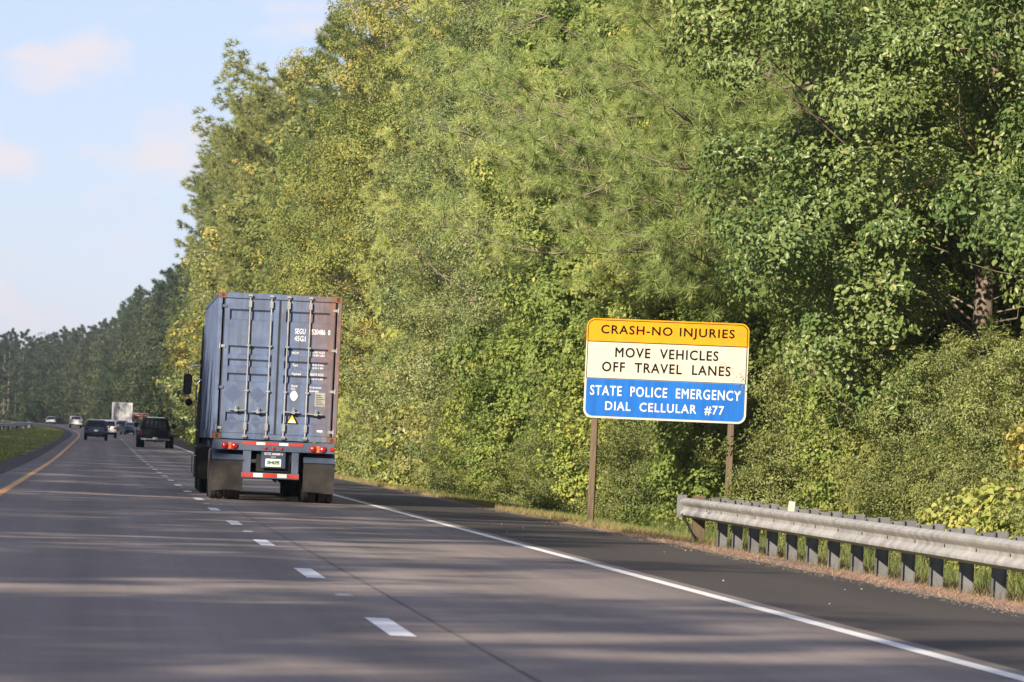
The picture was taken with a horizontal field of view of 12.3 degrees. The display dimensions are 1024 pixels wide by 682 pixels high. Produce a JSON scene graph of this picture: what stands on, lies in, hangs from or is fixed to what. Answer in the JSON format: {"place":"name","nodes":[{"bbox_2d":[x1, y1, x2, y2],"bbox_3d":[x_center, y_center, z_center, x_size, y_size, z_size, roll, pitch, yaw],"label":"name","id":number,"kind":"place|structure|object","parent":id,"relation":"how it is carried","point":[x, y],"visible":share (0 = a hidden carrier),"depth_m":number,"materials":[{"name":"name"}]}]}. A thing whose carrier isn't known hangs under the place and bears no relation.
{"place":"outdoors","nodes":[
{"label":"outdoors","id":0,"kind":"place"},
{"bbox_2d":[0,427,63,461],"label":"median grass","id":1,"kind":"structure","parent":0,"point":[41,432],"depth_m":336.25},
{"bbox_2d":[0,424,71,473],"bbox_3d":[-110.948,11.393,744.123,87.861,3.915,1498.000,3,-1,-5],"label":"median asphalt","id":2,"kind":"structure","parent":0,"point":[13,463],"depth_m":209.43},
{"bbox_2d":[0,423,76,485],"bbox_3d":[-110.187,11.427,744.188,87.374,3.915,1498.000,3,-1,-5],"label":"median shoulder","id":3,"kind":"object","parent":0,"point":[8,476],"visible":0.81,"depth_m":167.41},
{"bbox_2d":[0,0,472,347],"label":"sky","id":4,"kind":"structure","parent":0,"point":[98,98],"materials":[{"name":"blue"}]},
{"bbox_2d":[0,420,1023,681],"bbox_3d":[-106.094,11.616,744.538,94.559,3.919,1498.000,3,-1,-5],"label":"road","id":5,"kind":"structure","parent":0,"point":[122,558],"depth_m":36.27,"materials":[{"name":"asphalt"}]},
{"bbox_2d":[82,419,109,440],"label":"blue car","id":6,"kind":"object","parent":5,"relation":"on","point":[95,428],"visible":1,"depth_m":378.58,"materials":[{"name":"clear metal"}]},
{"bbox_2d":[109,402,132,421],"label":"box truck","id":7,"kind":"object","parent":5,"relation":"on","point":[122,411],"visible":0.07,"depth_m":665.72,"materials":[{"name":"metal"}]},
{"bbox_2d":[134,417,175,448],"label":"pickup truck","id":8,"kind":"object","parent":5,"relation":"on","point":[155,429],"visible":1,"depth_m":310.08,"materials":[{"name":"black paint"}]},
{"bbox_2d":[183,291,342,503],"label":"container truck","id":9,"kind":"object","parent":5,"relation":"on","point":[268,381],"visible":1,"depth_m":94.00,"materials":[{"name":"metal"}]},
{"bbox_2d":[0,421,1023,611],"bbox_3d":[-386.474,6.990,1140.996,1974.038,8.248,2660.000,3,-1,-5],"label":"ground","id":10,"kind":"structure","parent":0,"point":[52,428],"depth_m":232.35,"materials":[{"name":"soil"}]},
{"bbox_2d":[0,327,22,420],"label":"pine tree","id":11,"kind":"object","parent":10,"relation":"on","point":[11,333],"visible":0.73,"depth_m":1245.90,"materials":[{"name":"green plant"}]},
{"bbox_2d":[0,353,22,421],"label":"broadleaf tree","id":12,"kind":"object","parent":10,"relation":"on","point":[8,416],"visible":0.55,"depth_m":1238.09,"materials":[{"name":"green plant"}]},
{"bbox_2d":[5,329,35,421],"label":"pine tree","id":13,"kind":"object","parent":10,"relation":"on","point":[17,346],"visible":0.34,"depth_m":1229.70,"materials":[{"name":"green plant"}]},
{"bbox_2d":[18,334,55,417],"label":"pine tree","id":14,"kind":"object","parent":10,"relation":"on","point":[37,339],"visible":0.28,"depth_m":1180.41,"materials":[{"name":"green plant"}]},
{"bbox_2d":[19,331,61,422],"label":"broadleaf tree","id":15,"kind":"object","parent":10,"relation":"on","point":[27,396],"visible":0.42,"depth_m":1164.62,"materials":[{"name":"green plant"}]},
{"bbox_2d":[26,343,55,422],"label":"broadleaf tree","id":16,"kind":"object","parent":10,"relation":"on","point":[40,397],"visible":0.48,"depth_m":1156.82,"materials":[{"name":"green plant"}]},
{"bbox_2d":[44,326,72,422],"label":"pine tree","id":17,"kind":"object","parent":10,"relation":"on","point":[55,373],"visible":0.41,"depth_m":1137.43,"materials":[{"name":"green plant"}]},
{"bbox_2d":[52,332,83,423],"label":"broadleaf tree","id":18,"kind":"object","parent":10,"relation":"on","point":[61,384],"visible":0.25,"depth_m":1111.98,"materials":[{"name":"green plant"}]},
{"bbox_2d":[57,341,88,422],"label":"broadleaf tree","id":19,"kind":"object","parent":10,"relation":"on","point":[70,397],"visible":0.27,"depth_m":1071.06,"materials":[{"name":"green plant"}]},
{"bbox_2d":[59,324,90,422],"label":"pine tree","id":20,"kind":"object","parent":10,"relation":"on","point":[79,330],"visible":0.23,"depth_m":1103.87,"materials":[{"name":"green plant"}]},
{"bbox_2d":[69,329,110,423],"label":"broadleaf tree","id":21,"kind":"object","parent":10,"relation":"on","point":[89,382],"visible":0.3,"depth_m":983.38,"materials":[{"name":"green plant"}]},
{"bbox_2d":[99,310,120,419],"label":"pine tree","id":22,"kind":"object","parent":10,"relation":"on","point":[114,319],"visible":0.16,"depth_m":916.42,"materials":[{"name":"green plant"}]},
{"bbox_2d":[106,310,145,416],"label":"broadleaf tree","id":23,"kind":"object","parent":10,"relation":"on","point":[120,350],"visible":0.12,"depth_m":776.00,"materials":[{"name":"green plant"}]},
{"bbox_2d":[107,296,154,421],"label":"broadleaf tree","id":24,"kind":"object","parent":10,"relation":"on","point":[136,349],"visible":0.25,"depth_m":737.62,"materials":[{"name":"green plant"}]},
{"bbox_2d":[109,285,157,407],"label":"pine tree","id":25,"kind":"object","parent":10,"relation":"on","point":[140,290],"visible":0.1,"depth_m":785.01,"materials":[{"name":"green plant"}]},
{"bbox_2d":[133,291,176,416],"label":"broadleaf tree","id":26,"kind":"object","parent":10,"relation":"on","point":[144,409],"visible":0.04,"depth_m":608.48,"materials":[{"name":"green plant"}]},
{"bbox_2d":[133,268,178,422],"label":"pine tree","id":27,"kind":"object","parent":10,"relation":"on","point":[160,287],"visible":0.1,"depth_m":632.24,"materials":[{"name":"green plant"}]},
{"bbox_2d":[138,269,188,438],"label":"broadleaf tree","id":28,"kind":"object","parent":10,"relation":"on","point":[151,361],"visible":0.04,"depth_m":574.62,"materials":[{"name":"green plant"}]},
{"bbox_2d":[145,266,190,438],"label":"broadleaf tree","id":29,"kind":"object","parent":10,"relation":"on","point":[168,417],"visible":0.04,"depth_m":511.30,"materials":[{"name":"green plant"}]},
{"bbox_2d":[146,273,190,437],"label":"broadleaf tree","id":30,"kind":"object","parent":10,"relation":"on","point":[165,408],"visible":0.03,"depth_m":541.53,"materials":[{"name":"green plant"}]},
{"bbox_2d":[163,163,216,409],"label":"pine tree","id":31,"kind":"object","parent":10,"relation":"on","point":[186,272],"visible":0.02,"depth_m":402.81,"materials":[{"name":"green plant"}]},
{"bbox_2d":[165,131,223,402],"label":"pine tree","id":32,"kind":"object","parent":10,"relation":"on","point":[198,234],"visible":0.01,"depth_m":386.44,"materials":[{"name":"green plant"}]},
{"bbox_2d":[149,150,245,444],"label":"oak tree","id":33,"kind":"object","parent":10,"relation":"on","point":[202,298],"visible":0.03,"depth_m":359.31,"materials":[{"name":"green plant"}]},
{"bbox_2d":[159,106,243,384],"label":"pine tree","id":34,"kind":"object","parent":10,"relation":"on","point":[197,183],"visible":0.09,"depth_m":367.60,"materials":[{"name":"green plant"}]},
{"bbox_2d":[171,180,233,444],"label":"cherry tree","id":35,"kind":"object","parent":10,"relation":"on","point":[176,431],"depth_m":377.40,"materials":[{"name":"green plant"}]},
{"bbox_2d":[183,74,281,370],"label":"pine tree","id":36,"kind":"object","parent":10,"relation":"on","point":[211,222],"visible":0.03,"depth_m":349.99,"materials":[{"name":"green plant"}]},
{"bbox_2d":[160,130,312,446],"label":"cherry tree","id":37,"kind":"object","parent":10,"relation":"on","point":[179,364],"visible":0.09,"depth_m":340.93,"materials":[{"name":"green plant"}]},
{"bbox_2d":[187,96,311,383],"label":"oak tree","id":38,"kind":"object","parent":10,"relation":"on","point":[196,376],"depth_m":321.40,"materials":[{"name":"green plant"}]},
{"bbox_2d":[188,35,334,360],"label":"pine tree","id":39,"kind":"object","parent":10,"relation":"on","point":[259,124],"visible":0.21,"depth_m":310.34,"materials":[{"name":"green plant"}]},
{"bbox_2d":[189,81,341,436],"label":"cherry tree","id":40,"kind":"object","parent":10,"relation":"on","point":[255,229],"visible":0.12,"depth_m":300.82,"materials":[{"name":"green plant"}]},
{"bbox_2d":[185,48,354,361],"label":"pine tree","id":41,"kind":"object","parent":10,"relation":"on","point":[226,146],"visible":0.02,"depth_m":330.40,"materials":[{"name":"green plant"}]},
{"bbox_2d":[253,88,337,290],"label":"pine tree","id":42,"kind":"object","parent":10,"relation":"on","point":[301,117],"visible":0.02,"depth_m":282.56,"materials":[{"name":"green plant"}]},
{"bbox_2d":[258,10,358,293],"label":"pine tree","id":43,"kind":"object","parent":10,"relation":"on","point":[316,93],"visible":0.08,"depth_m":267.26,"materials":[{"name":"green plant"}]},
{"bbox_2d":[252,0,450,374],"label":"cherry tree","id":44,"kind":"object","parent":10,"relation":"on","point":[294,241],"visible":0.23,"depth_m":225.19,"materials":[{"name":"green plant"}]},
{"bbox_2d":[286,15,436,378],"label":"pine tree","id":45,"kind":"object","parent":10,"relation":"on","point":[341,52],"visible":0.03,"depth_m":238.15,"materials":[{"name":"green plant"}]},
{"bbox_2d":[334,368,395,477],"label":"leafy shrub","id":46,"kind":"object","parent":10,"relation":"on","point":[357,430],"visible":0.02,"depth_m":186.16,"materials":[{"name":"green plant"}]},
{"bbox_2d":[274,0,483,433],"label":"cherry tree","id":47,"kind":"object","parent":10,"relation":"on","point":[326,265],"visible":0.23,"depth_m":200.84,"materials":[{"name":"green plant"}]},
{"bbox_2d":[335,335,459,485],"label":"leafy shrub","id":48,"kind":"object","parent":10,"relation":"on","point":[376,416],"visible":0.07,"depth_m":165.14,"materials":[{"name":"green plant"}]},
{"bbox_2d":[361,387,447,487],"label":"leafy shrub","id":49,"kind":"object","parent":10,"relation":"on","point":[381,441],"visible":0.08,"depth_m":161.12,"materials":[{"name":"green plant"}]},
{"bbox_2d":[359,334,479,487],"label":"privet shrub","id":50,"kind":"object","parent":10,"relation":"on","point":[388,449],"visible":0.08,"depth_m":157.18,"materials":[{"name":"green plant"}]},
{"bbox_2d":[393,369,466,489],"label":"leafy shrub","id":51,"kind":"object","parent":10,"relation":"on","point":[405,469],"visible":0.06,"depth_m":153.21,"materials":[{"name":"green plant"}]},
{"bbox_2d":[337,0,527,435],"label":"pine tree","id":52,"kind":"object","parent":10,"relation":"on","point":[388,134],"visible":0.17,"depth_m":184.38,"materials":[{"name":"green plant"}]},
{"bbox_2d":[361,30,513,358],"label":"sweetgum tree","id":53,"kind":"object","parent":10,"relation":"on","point":[394,333],"depth_m":195.47,"materials":[{"name":"green plant"}]},
{"bbox_2d":[318,0,590,481],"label":"oak tree","id":54,"kind":"object","parent":10,"relation":"on","point":[444,108],"visible":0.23,"depth_m":166.13,"materials":[{"name":"green plant"}]},
{"bbox_2d":[406,360,502,492],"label":"privet shrub","id":55,"kind":"object","parent":10,"relation":"on","point":[436,439],"visible":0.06,"depth_m":143.05,"materials":[{"name":"green plant"}]},
{"bbox_2d":[431,350,504,487],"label":"sweetgum sapling","id":56,"kind":"object","parent":10,"relation":"on","point":[449,405],"visible":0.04,"depth_m":139.16,"materials":[{"name":"green plant"}]},
{"bbox_2d":[429,405,509,499],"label":"leafy shrub","id":57,"kind":"object","parent":10,"relation":"on","point":[451,486],"visible":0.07,"depth_m":127.77,"materials":[{"name":"green plant"}]},
{"bbox_2d":[426,260,539,488],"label":"sweetgum sapling","id":58,"kind":"object","parent":10,"relation":"on","point":[462,342],"visible":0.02,"depth_m":147.85,"materials":[{"name":"green plant"}]},
{"bbox_2d":[442,311,581,503],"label":"sweetgum sapling","id":59,"kind":"object","parent":10,"relation":"on","point":[504,433],"visible":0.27,"depth_m":122.96,"materials":[{"name":"green plant"}]},
{"bbox_2d":[475,425,556,505],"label":"leafy shrub","id":60,"kind":"object","parent":10,"relation":"on","point":[513,474],"visible":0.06,"depth_m":119.54,"materials":[{"name":"green plant"}]},
{"bbox_2d":[370,0,673,489],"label":"oak tree","id":61,"kind":"object","parent":10,"relation":"on","point":[448,258],"visible":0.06,"depth_m":146.49,"materials":[{"name":"green plant"}]},
{"bbox_2d":[462,279,585,494],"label":"sweetgum sapling","id":62,"kind":"object","parent":10,"relation":"on","point":[507,309],"depth_m":139.95,"materials":[{"name":"green plant"}]},
{"bbox_2d":[498,358,584,506],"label":"privet shrub","id":63,"kind":"object","parent":10,"relation":"on","point":[528,465],"visible":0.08,"depth_m":115.42,"materials":[{"name":"green plant"}]},
{"bbox_2d":[488,238,615,501],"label":"sweetgum sapling","id":64,"kind":"object","parent":10,"relation":"on","point":[525,402],"visible":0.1,"depth_m":120.34,"materials":[{"name":"green plant"}]},
{"bbox_2d":[522,405,588,514],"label":"leafy shrub","id":65,"kind":"object","parent":10,"relation":"on","point":[547,446],"visible":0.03,"depth_m":107.20,"materials":[{"name":"green plant"}]},
{"bbox_2d":[427,0,736,495],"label":"sweetgum tree","id":66,"kind":"object","parent":10,"relation":"on","point":[548,299],"visible":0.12,"depth_m":122.88,"materials":[{"name":"green plant"}]},
{"bbox_2d":[542,245,648,506],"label":"sweetgum sapling","id":67,"kind":"object","parent":10,"relation":"on","point":[570,335],"visible":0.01,"depth_m":111.81,"materials":[{"name":"green plant"}]},
{"bbox_2d":[524,292,672,516],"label":"sweetgum sapling","id":68,"kind":"object","parent":10,"relation":"on","point":[571,474],"visible":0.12,"depth_m":102.92,"materials":[{"name":"green plant"}]},
{"bbox_2d":[568,419,666,519],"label":"leafy shrub","id":69,"kind":"object","parent":10,"relation":"on","point":[583,459],"visible":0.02,"depth_m":99.47,"materials":[{"name":"green plant"}]},
{"bbox_2d":[540,260,700,513],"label":"sweetgum sapling","id":70,"kind":"object","parent":10,"relation":"on","point":[579,350],"visible":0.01,"depth_m":102.60,"materials":[{"name":"green plant"}]},
{"bbox_2d":[579,418,679,518],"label":"privet shrub","id":71,"kind":"object","parent":10,"relation":"on","point":[615,472],"visible":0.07,"depth_m":95.74,"materials":[{"name":"green plant"}]},
{"bbox_2d":[253,459,1023,613],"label":"gravel edge","id":72,"kind":"object","parent":10,"relation":"on","point":[913,591],"visible":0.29,"depth_m":54.15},
{"bbox_2d":[594,418,707,526],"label":"leafy shrub","id":73,"kind":"object","parent":10,"relation":"on","point":[644,505],"visible":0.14,"depth_m":92.16,"materials":[{"name":"green plant"}]},
{"bbox_2d":[583,318,749,521],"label":"road sign","id":74,"kind":"object","parent":10,"relation":"on","point":[661,370],"visible":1,"depth_m":84.55,"materials":[{"name":"multicoloured metal"}]},
{"bbox_2d":[398,0,1008,335],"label":"pine tree","id":75,"kind":"object","parent":10,"relation":"on","point":[511,159],"visible":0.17,"depth_m":97.04,"materials":[{"name":"green plant"}]},
{"bbox_2d":[395,491,1023,616],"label":"loose gravel","id":76,"kind":"structure","parent":10,"relation":"on","point":[772,565],"depth_m":57.17,"materials":[{"name":"gravel"}]},
{"bbox_2d":[625,282,807,533],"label":"sweetgum sapling","id":77,"kind":"object","parent":10,"relation":"on","point":[676,464],"visible":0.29,"depth_m":87.99,"materials":[{"name":"green plant"}]},
{"bbox_2d":[560,0,882,474],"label":"sweetgum tree","id":78,"kind":"object","parent":10,"relation":"on","point":[631,309],"visible":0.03,"depth_m":102.46,"materials":[{"name":"green plant"}]},
{"bbox_2d":[447,0,1017,341],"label":"pine tree","id":79,"kind":"object","parent":10,"relation":"on","point":[705,106],"visible":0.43,"depth_m":86.16,"materials":[{"name":"green plant"}]},
{"bbox_2d":[676,131,806,520],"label":"sweetgum sapling","id":80,"kind":"object","parent":10,"relation":"on","point":[708,307],"depth_m":92.92,"materials":[{"name":"green plant"}]},
{"bbox_2d":[687,349,828,538],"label":"leafy shrub","id":81,"kind":"object","parent":10,"relation":"on","point":[752,422],"visible":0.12,"depth_m":84.77,"materials":[{"name":"green plant"}]},
{"bbox_2d":[548,518,1023,612],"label":"pine straw","id":82,"kind":"object","parent":10,"relation":"on","point":[848,574],"visible":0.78,"depth_m":54.14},
{"bbox_2d":[585,507,1023,600],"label":"verge weeds","id":83,"kind":"object","parent":10,"relation":"on","point":[919,567],"visible":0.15,"depth_m":65.43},
{"bbox_2d":[679,101,962,479],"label":"sweetgum sapling","id":84,"kind":"object","parent":10,"relation":"on","point":[734,304],"visible":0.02,"depth_m":89.70,"materials":[{"name":"green plant"}]},
{"bbox_2d":[729,299,921,544],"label":"privet shrub","id":85,"kind":"object","parent":10,"relation":"on","point":[770,472],"visible":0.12,"depth_m":80.91,"materials":[{"name":"green plant"}]},
{"bbox_2d":[649,0,1023,455],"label":"maple tree","id":86,"kind":"object","parent":10,"relation":"on","point":[800,248],"visible":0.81,"depth_m":73.60,"materials":[{"name":"leaf"},{"name":"grey-brown bark"}]},
{"bbox_2d":[657,531,1023,602],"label":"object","id":87,"kind":"structure","parent":10,"relation":"on","point":[891,575],"depth_m":59.29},
{"bbox_2d":[676,494,1023,599],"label":"guardrail","id":88,"kind":"object","parent":10,"relation":"on","point":[998,552],"visible":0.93,"depth_m":58.26,"materials":[{"name":"metal"}]},
{"bbox_2d":[732,321,968,538],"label":"leafy shrub","id":89,"kind":"object","parent":10,"relation":"on","point":[748,405],"visible":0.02,"depth_m":85.77,"materials":[{"name":"green plant"}]},
{"bbox_2d":[783,281,973,551],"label":"sweetgum sapling","id":90,"kind":"object","parent":10,"relation":"on","point":[835,452],"visible":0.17,"depth_m":77.10,"materials":[{"name":"green plant"}]},
{"bbox_2d":[765,69,1023,542],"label":"sweetgum sapling","id":91,"kind":"object","parent":10,"relation":"on","point":[936,255],"visible":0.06,"depth_m":78.51,"materials":[{"name":"green plant"}]},
{"bbox_2d":[792,363,1009,555],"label":"leafy shrub","id":92,"kind":"object","parent":10,"relation":"on","point":[849,439],"visible":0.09,"depth_m":74.52,"materials":[{"name":"green plant"}]},
{"bbox_2d":[823,324,1023,560],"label":"privet shrub","id":93,"kind":"object","parent":10,"relation":"on","point":[924,413],"visible":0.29,"depth_m":71.53,"materials":[{"name":"green plant"}]},
{"bbox_2d":[843,407,1022,568],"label":"leafy shrub","id":94,"kind":"object","parent":10,"relation":"on","point":[909,501],"visible":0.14,"depth_m":68.60,"materials":[{"name":"green plant"}]},
{"bbox_2d":[869,0,1023,357],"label":"maple tree","id":95,"kind":"object","parent":10,"relation":"on","point":[1013,91],"depth_m":81.10,"materials":[{"name":"green plant"}]},
{"bbox_2d":[872,197,1023,509],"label":"tree","id":96,"kind":"object","parent":10,"relation":"on","point":[1011,313],"visible":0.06,"depth_m":76.96,"materials":[{"name":"green plant"}]},
{"bbox_2d":[882,0,1023,425],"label":"pine tree","id":97,"kind":"object","parent":10,"relation":"on","point":[952,146],"visible":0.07,"depth_m":76.98,"materials":[{"name":"green plant"}]},
{"bbox_2d":[895,322,1023,567],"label":"privet shrub","id":98,"kind":"object","parent":10,"relation":"on","point":[995,454],"visible":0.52,"depth_m":65.61,"materials":[{"name":"green plant"}]},
{"bbox_2d":[914,407,1023,575],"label":"grapevine thicket","id":99,"kind":"object","parent":10,"relation":"on","point":[985,492],"visible":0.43,"depth_m":62.89,"materials":[{"name":"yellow plant"}]},
{"bbox_2d":[932,0,1023,276],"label":"maple tree","id":100,"kind":"object","parent":10,"relation":"on","point":[1000,6],"visible":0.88,"depth_m":69.67,"materials":[{"name":"green plant"}]},
{"bbox_2d":[951,445,1023,581],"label":"grapevine thicket","id":101,"kind":"object","parent":10,"relation":"on","point":[991,525],"visible":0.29,"depth_m":60.14,"materials":[{"name":"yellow plant"}]},
{"bbox_2d":[957,0,1023,276],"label":"maple tree","id":102,"kind":"object","parent":10,"relation":"on","point":[1010,252],"visible":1,"depth_m":63.84,"materials":[{"name":"green plant"}]},
{"bbox_2d":[974,341,1023,587],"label":"privet shrub","id":103,"kind":"object","parent":10,"relation":"on","point":[1020,514],"visible":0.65,"depth_m":57.22,"materials":[{"name":"green plant"}]},
{"bbox_2d":[2,420,1023,670],"bbox_3d":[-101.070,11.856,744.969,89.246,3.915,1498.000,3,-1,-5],"label":"paved shoulder","id":104,"kind":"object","parent":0,"point":[976,632],"visible":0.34,"depth_m":47.70},
{"bbox_2d":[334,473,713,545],"bbox_3d":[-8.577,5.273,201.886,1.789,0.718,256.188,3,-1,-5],"label":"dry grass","id":105,"kind":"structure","parent":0,"point":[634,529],"depth_m":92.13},
{"bbox_2d":[382,481,731,543],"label":"verge grass","id":106,"kind":"structure","parent":0,"point":[558,512],"depth_m":97.44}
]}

